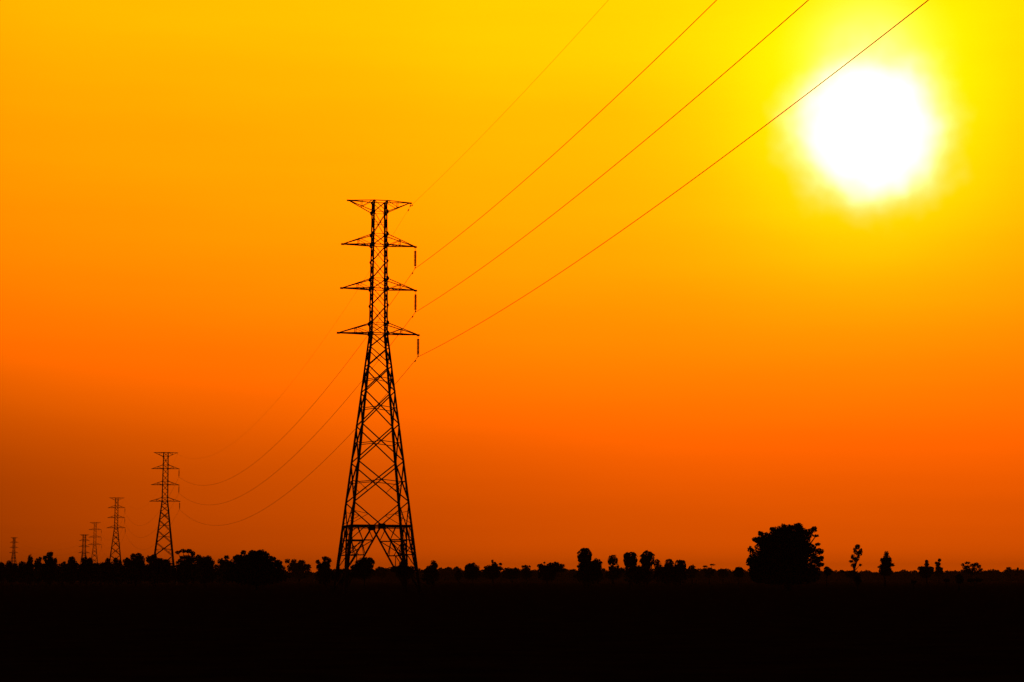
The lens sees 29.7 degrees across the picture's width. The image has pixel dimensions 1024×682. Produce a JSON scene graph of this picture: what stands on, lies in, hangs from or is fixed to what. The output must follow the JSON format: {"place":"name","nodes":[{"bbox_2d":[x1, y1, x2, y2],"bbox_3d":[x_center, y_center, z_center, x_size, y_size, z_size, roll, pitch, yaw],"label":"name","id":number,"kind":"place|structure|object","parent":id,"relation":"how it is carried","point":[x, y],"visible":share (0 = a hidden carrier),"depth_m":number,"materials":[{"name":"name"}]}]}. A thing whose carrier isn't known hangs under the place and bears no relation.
{"place":"outdoors","nodes":[
{"label":"outdoors","id":0,"kind":"place"},
{"bbox_2d":[0,581,1023,681],"bbox_3d":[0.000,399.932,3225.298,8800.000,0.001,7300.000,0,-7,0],"label":"ground","id":1,"kind":"structure","parent":0,"point":[623,631],"depth_m":55.61,"materials":[{"name":"soil"}]},
{"bbox_2d":[5,560,17,585],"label":"bush","id":2,"kind":"object","parent":1,"relation":"on","point":[11,565],"visible":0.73,"depth_m":446.24,"materials":[{"name":"plant"}]},
{"bbox_2d":[10,537,17,565],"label":"pylon","id":3,"kind":"object","parent":1,"relation":"on","point":[13,547],"visible":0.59,"depth_m":1953.98,"materials":[{"name":"metal"}]},
{"bbox_2d":[14,554,39,586],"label":"tree","id":4,"kind":"object","parent":1,"relation":"on","point":[26,572],"visible":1,"depth_m":436.11,"materials":[{"name":"black plant"}]},
{"bbox_2d":[33,557,42,585],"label":"tree","id":5,"kind":"object","parent":1,"relation":"on","point":[37,561],"visible":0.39,"depth_m":446.54,"materials":[{"name":"black plant"}]},
{"bbox_2d":[38,552,62,586],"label":"tree","id":6,"kind":"object","parent":1,"relation":"on","point":[50,572],"visible":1,"depth_m":426.45,"materials":[{"name":"black plant"}]},
{"bbox_2d":[56,561,65,585],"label":"bush","id":7,"kind":"object","parent":1,"relation":"on","point":[62,564],"visible":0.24,"depth_m":466.24,"materials":[{"name":"plant"}]},
{"bbox_2d":[60,556,79,585],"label":"tree","id":8,"kind":"object","parent":1,"relation":"on","point":[69,574],"visible":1,"depth_m":446.19,"materials":[{"name":"black plant"}]},
{"bbox_2d":[79,534,88,564],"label":"pylon","id":9,"kind":"object","parent":1,"relation":"on","point":[82,540],"visible":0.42,"depth_m":1645.56,"materials":[{"name":"metal"}]},
{"bbox_2d":[74,556,100,585],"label":"tree","id":10,"kind":"object","parent":1,"relation":"on","point":[87,569],"visible":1,"depth_m":446.29,"materials":[{"name":"black plant"}]},
{"bbox_2d":[88,522,100,580],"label":"pylon","id":11,"kind":"object","parent":1,"relation":"on","point":[94,535],"visible":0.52,"depth_m":1344.03,"materials":[{"name":"metal"}]},
{"bbox_2d":[93,562,102,585],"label":"bush","id":12,"kind":"object","parent":1,"relation":"on","point":[97,565],"visible":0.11,"depth_m":476.13,"materials":[{"name":"plant"}]},
{"bbox_2d":[97,558,117,585],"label":"tree","id":13,"kind":"object","parent":1,"relation":"on","point":[106,570],"visible":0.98,"depth_m":466.20,"materials":[{"name":"black plant"}]},
{"bbox_2d":[107,497,124,561],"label":"pylon","id":14,"kind":"object","parent":1,"relation":"on","point":[117,525],"visible":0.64,"depth_m":998.26,"materials":[{"name":"metal"}]},
{"bbox_2d":[111,557,123,585],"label":"tree","id":15,"kind":"object","parent":1,"relation":"on","point":[117,564],"visible":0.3,"depth_m":476.19,"materials":[{"name":"black plant"}]},
{"bbox_2d":[113,553,152,586],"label":"tree","id":16,"kind":"object","parent":1,"relation":"on","point":[132,568],"visible":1,"depth_m":416.40,"materials":[{"name":"black plant"}]},
{"bbox_2d":[141,554,175,586],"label":"tree","id":17,"kind":"object","parent":1,"relation":"on","point":[159,568],"visible":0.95,"depth_m":415.97,"materials":[{"name":"black plant"}]},
{"bbox_2d":[149,452,179,584],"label":"pylon","id":18,"kind":"object","parent":1,"relation":"on","point":[168,518],"visible":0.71,"depth_m":615.27,"materials":[{"name":"metal"}]},
{"bbox_2d":[167,549,203,586],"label":"tree","id":19,"kind":"object","parent":1,"relation":"on","point":[186,570],"visible":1,"depth_m":396.84,"materials":[{"name":"black plant"}]},
{"bbox_2d":[195,554,222,586],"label":"tree","id":20,"kind":"object","parent":1,"relation":"on","point":[207,563],"visible":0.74,"depth_m":406.45,"materials":[{"name":"black plant"}]},
{"bbox_2d":[215,555,230,585],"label":"tree","id":21,"kind":"object","parent":1,"relation":"on","point":[223,563],"visible":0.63,"depth_m":516.16,"materials":[{"name":"black plant"}]},
{"bbox_2d":[221,549,290,589],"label":"tree","id":22,"kind":"object","parent":1,"relation":"on","point":[257,568],"visible":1,"depth_m":296.75,"materials":[{"name":"black plant"}]},
{"bbox_2d":[285,559,311,583],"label":"tree","id":23,"kind":"object","parent":1,"relation":"on","point":[300,569],"visible":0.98,"depth_m":793.85,"materials":[{"name":"black plant"}]},
{"bbox_2d":[314,556,333,586],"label":"tree","id":24,"kind":"object","parent":1,"relation":"on","point":[324,573],"visible":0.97,"depth_m":416.52,"materials":[{"name":"black plant"}]},
{"bbox_2d":[331,567,351,589],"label":"bush","id":25,"kind":"object","parent":1,"relation":"on","point":[338,576],"visible":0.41,"depth_m":297.49,"materials":[{"name":"black plant"}]},
{"bbox_2d":[350,557,375,588],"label":"tree","id":26,"kind":"object","parent":1,"relation":"on","point":[365,569],"visible":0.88,"depth_m":336.93,"materials":[{"name":"black plant"}]},
{"bbox_2d":[332,199,420,593],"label":"pylon","id":27,"kind":"object","parent":1,"relation":"on","point":[379,526],"visible":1,"depth_m":222.44,"materials":[{"name":"metal"}]},
{"bbox_2d":[63,4,604,543],"bbox_3d":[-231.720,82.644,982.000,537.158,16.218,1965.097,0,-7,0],"label":"earth wire","id":28,"kind":"object","parent":27,"relation":"attached to","point":[451,166],"visible":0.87,"depth_m":201.71,"materials":[{"name":"metal"}]},
{"bbox_2d":[414,291,416,311],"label":"insulator string","id":29,"kind":"object","parent":27,"relation":"hanging from","point":[415,302],"visible":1,"depth_m":224.16,"materials":[{"name":"metal"}]},
{"bbox_2d":[19,0,808,554],"bbox_3d":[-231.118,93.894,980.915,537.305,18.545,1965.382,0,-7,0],"label":"power cable","id":30,"kind":"object","parent":29,"relation":"hanging from","point":[545,220],"visible":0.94,"depth_m":148.35,"materials":[{"name":"metal"}]},
{"bbox_2d":[414,251,416,268],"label":"insulator string","id":31,"kind":"object","parent":27,"relation":"hanging from","point":[415,256],"visible":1,"depth_m":224.77,"materials":[{"name":"metal"}]},
{"bbox_2d":[24,0,716,549],"bbox_3d":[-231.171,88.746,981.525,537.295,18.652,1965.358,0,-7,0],"label":"power cable","id":32,"kind":"object","parent":31,"relation":"hanging from","point":[496,204],"visible":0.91,"depth_m":167.91,"materials":[{"name":"metal"}]},
{"bbox_2d":[417,339,419,356],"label":"insulator string","id":33,"kind":"object","parent":27,"relation":"hanging from","point":[418,342],"visible":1,"depth_m":223.59,"materials":[{"name":"metal"}]},
{"bbox_2d":[23,0,928,559],"bbox_3d":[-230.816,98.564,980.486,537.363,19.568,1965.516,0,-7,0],"label":"power cable","id":34,"kind":"object","parent":33,"relation":"hanging from","point":[669,196],"visible":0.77,"depth_m":127.24,"materials":[{"name":"metal"}]},
{"bbox_2d":[373,566,388,582],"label":"tree","id":35,"kind":"object","parent":1,"relation":"on","point":[381,572],"visible":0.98,"depth_m":991.60,"materials":[{"name":"black plant"}]},
{"bbox_2d":[390,561,414,589],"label":"tree","id":36,"kind":"object","parent":1,"relation":"on","point":[399,567],"visible":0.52,"depth_m":297.46,"materials":[{"name":"black plant"}]},
{"bbox_2d":[421,563,439,586],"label":"bush","id":37,"kind":"object","parent":1,"relation":"on","point":[431,573],"visible":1,"depth_m":416.48,"materials":[{"name":"black plant"}]},
{"bbox_2d":[462,562,481,585],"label":"tree","id":38,"kind":"object","parent":1,"relation":"on","point":[472,571],"visible":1,"depth_m":475.63,"materials":[{"name":"black plant"}]},
{"bbox_2d":[481,560,502,585],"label":"tree","id":39,"kind":"object","parent":1,"relation":"on","point":[492,571],"visible":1,"depth_m":495.02,"materials":[{"name":"black plant"}]},
{"bbox_2d":[501,567,520,584],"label":"hedge","id":40,"kind":"object","parent":1,"relation":"on","point":[511,573],"visible":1,"depth_m":614.99,"materials":[{"name":"plant"}]},
{"bbox_2d":[2,566,1023,581],"bbox_3d":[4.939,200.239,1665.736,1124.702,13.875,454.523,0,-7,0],"label":"distant woodland","id":41,"kind":"object","parent":1,"relation":"on","point":[902,575],"visible":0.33,"depth_m":1556.08,"materials":[{"name":"black plant"}]},
{"bbox_2d":[519,565,532,584],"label":"tree","id":42,"kind":"object","parent":1,"relation":"on","point":[525,573],"visible":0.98,"depth_m":634.94,"materials":[{"name":"black plant"}]},
{"bbox_2d":[537,562,565,585],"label":"tree","id":43,"kind":"object","parent":1,"relation":"on","point":[548,572],"visible":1,"depth_m":445.93,"materials":[{"name":"black plant"}]},
{"bbox_2d":[577,548,591,586],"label":"sugar palm","id":44,"kind":"object","parent":1,"relation":"on","point":[585,553],"visible":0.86,"depth_m":426.54,"materials":[{"name":"black plant"}]},
{"bbox_2d":[573,558,604,586],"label":"bush","id":45,"kind":"object","parent":1,"relation":"on","point":[589,571],"visible":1,"depth_m":415.98,"materials":[{"name":"plant"}]},
{"bbox_2d":[608,555,617,584],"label":"sugar palm","id":46,"kind":"object","parent":1,"relation":"on","point":[612,559],"visible":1,"depth_m":575.60,"materials":[{"name":"black plant"}]},
{"bbox_2d":[604,565,625,583],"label":"bush","id":47,"kind":"object","parent":1,"relation":"on","point":[615,573],"visible":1,"depth_m":574.53,"materials":[{"name":"black plant"}]},
{"bbox_2d":[623,552,637,586],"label":"tree","id":48,"kind":"object","parent":1,"relation":"on","point":[629,558],"visible":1,"depth_m":436.35,"materials":[{"name":"black plant"}]},
{"bbox_2d":[623,561,654,586],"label":"bush","id":49,"kind":"object","parent":1,"relation":"on","point":[639,574],"visible":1,"depth_m":435.71,"materials":[{"name":"black plant"}]},
{"bbox_2d":[639,550,654,586],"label":"sugar palm","id":50,"kind":"object","parent":1,"relation":"on","point":[646,556],"visible":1,"depth_m":436.40,"materials":[{"name":"black plant"}]},
{"bbox_2d":[653,559,660,584],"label":"sugar palm","id":51,"kind":"object","parent":1,"relation":"on","point":[656,563],"visible":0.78,"depth_m":555.86,"materials":[{"name":"black plant"}]},
{"bbox_2d":[665,559,673,585],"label":"sugar palm","id":52,"kind":"object","parent":1,"relation":"on","point":[670,561],"visible":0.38,"depth_m":456.59,"materials":[{"name":"black plant"}]},
{"bbox_2d":[652,563,689,585],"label":"bush","id":53,"kind":"object","parent":1,"relation":"on","point":[676,574],"visible":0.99,"depth_m":445.88,"materials":[{"name":"black plant"}]},
{"bbox_2d":[674,560,685,585],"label":"sugar palm","id":54,"kind":"object","parent":1,"relation":"on","point":[683,562],"visible":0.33,"depth_m":456.50,"materials":[{"name":"plant"}]},
{"bbox_2d":[686,565,698,583],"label":"tree","id":55,"kind":"object","parent":1,"relation":"on","point":[691,570],"visible":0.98,"depth_m":694.44,"materials":[{"name":"black plant"}]},
{"bbox_2d":[701,564,714,583],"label":"tree","id":56,"kind":"object","parent":1,"relation":"on","point":[708,573],"visible":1,"depth_m":694.60,"materials":[{"name":"black plant"}]},
{"bbox_2d":[717,568,728,583],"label":"bush","id":57,"kind":"object","parent":1,"relation":"on","point":[722,573],"visible":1,"depth_m":754.14,"materials":[{"name":"plant"}]},
{"bbox_2d":[733,567,743,586],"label":"tree","id":58,"kind":"object","parent":1,"relation":"on","point":[738,572],"visible":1,"depth_m":416.44,"materials":[{"name":"black plant"}]},
{"bbox_2d":[746,523,824,589],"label":"tree","id":59,"kind":"object","parent":1,"relation":"on","point":[782,554],"visible":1,"depth_m":296.49,"materials":[{"name":"black plant"}]},
{"bbox_2d":[824,566,832,587],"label":"tree","id":60,"kind":"object","parent":1,"relation":"on","point":[828,571],"visible":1,"depth_m":376.93,"materials":[{"name":"black plant"}]},
{"bbox_2d":[839,570,860,584],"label":"bush","id":61,"kind":"object","parent":1,"relation":"on","point":[850,574],"visible":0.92,"depth_m":614.59,"materials":[{"name":"plant"}]},
{"bbox_2d":[849,544,862,585],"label":"tree","id":62,"kind":"object","parent":1,"relation":"on","point":[854,558],"visible":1,"depth_m":476.91,"materials":[{"name":"black plant"}]},
{"bbox_2d":[877,551,894,586],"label":"tree","id":63,"kind":"object","parent":1,"relation":"on","point":[885,568],"visible":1,"depth_m":416.71,"materials":[{"name":"black plant"}]},
{"bbox_2d":[917,566,933,585],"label":"tree","id":64,"kind":"object","parent":1,"relation":"on","point":[926,572],"visible":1,"depth_m":466.18,"materials":[{"name":"black plant"}]},
{"bbox_2d":[924,560,928,583],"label":"tree","id":65,"kind":"object","parent":1,"relation":"on","point":[926,564],"visible":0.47,"depth_m":694.83,"materials":[{"name":"black plant"}]},
{"bbox_2d":[934,558,942,582],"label":"tree","id":66,"kind":"object","parent":1,"relation":"on","point":[938,570],"visible":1,"depth_m":843.64,"materials":[{"name":"black plant"}]},
{"bbox_2d":[961,561,982,583],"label":"tree","id":67,"kind":"object","parent":1,"relation":"on","point":[970,571],"visible":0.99,"depth_m":675.06,"materials":[{"name":"black plant"}]},
{"bbox_2d":[1005,567,1011,581],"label":"tree","id":68,"kind":"object","parent":1,"relation":"on","point":[1007,569],"visible":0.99,"depth_m":1241.09,"materials":[{"name":"black plant"}]},
{"bbox_2d":[0,0,1023,572],"label":"sky","id":69,"kind":"structure","parent":0,"point":[822,328],"materials":[{"name":"orange"}]}
]}

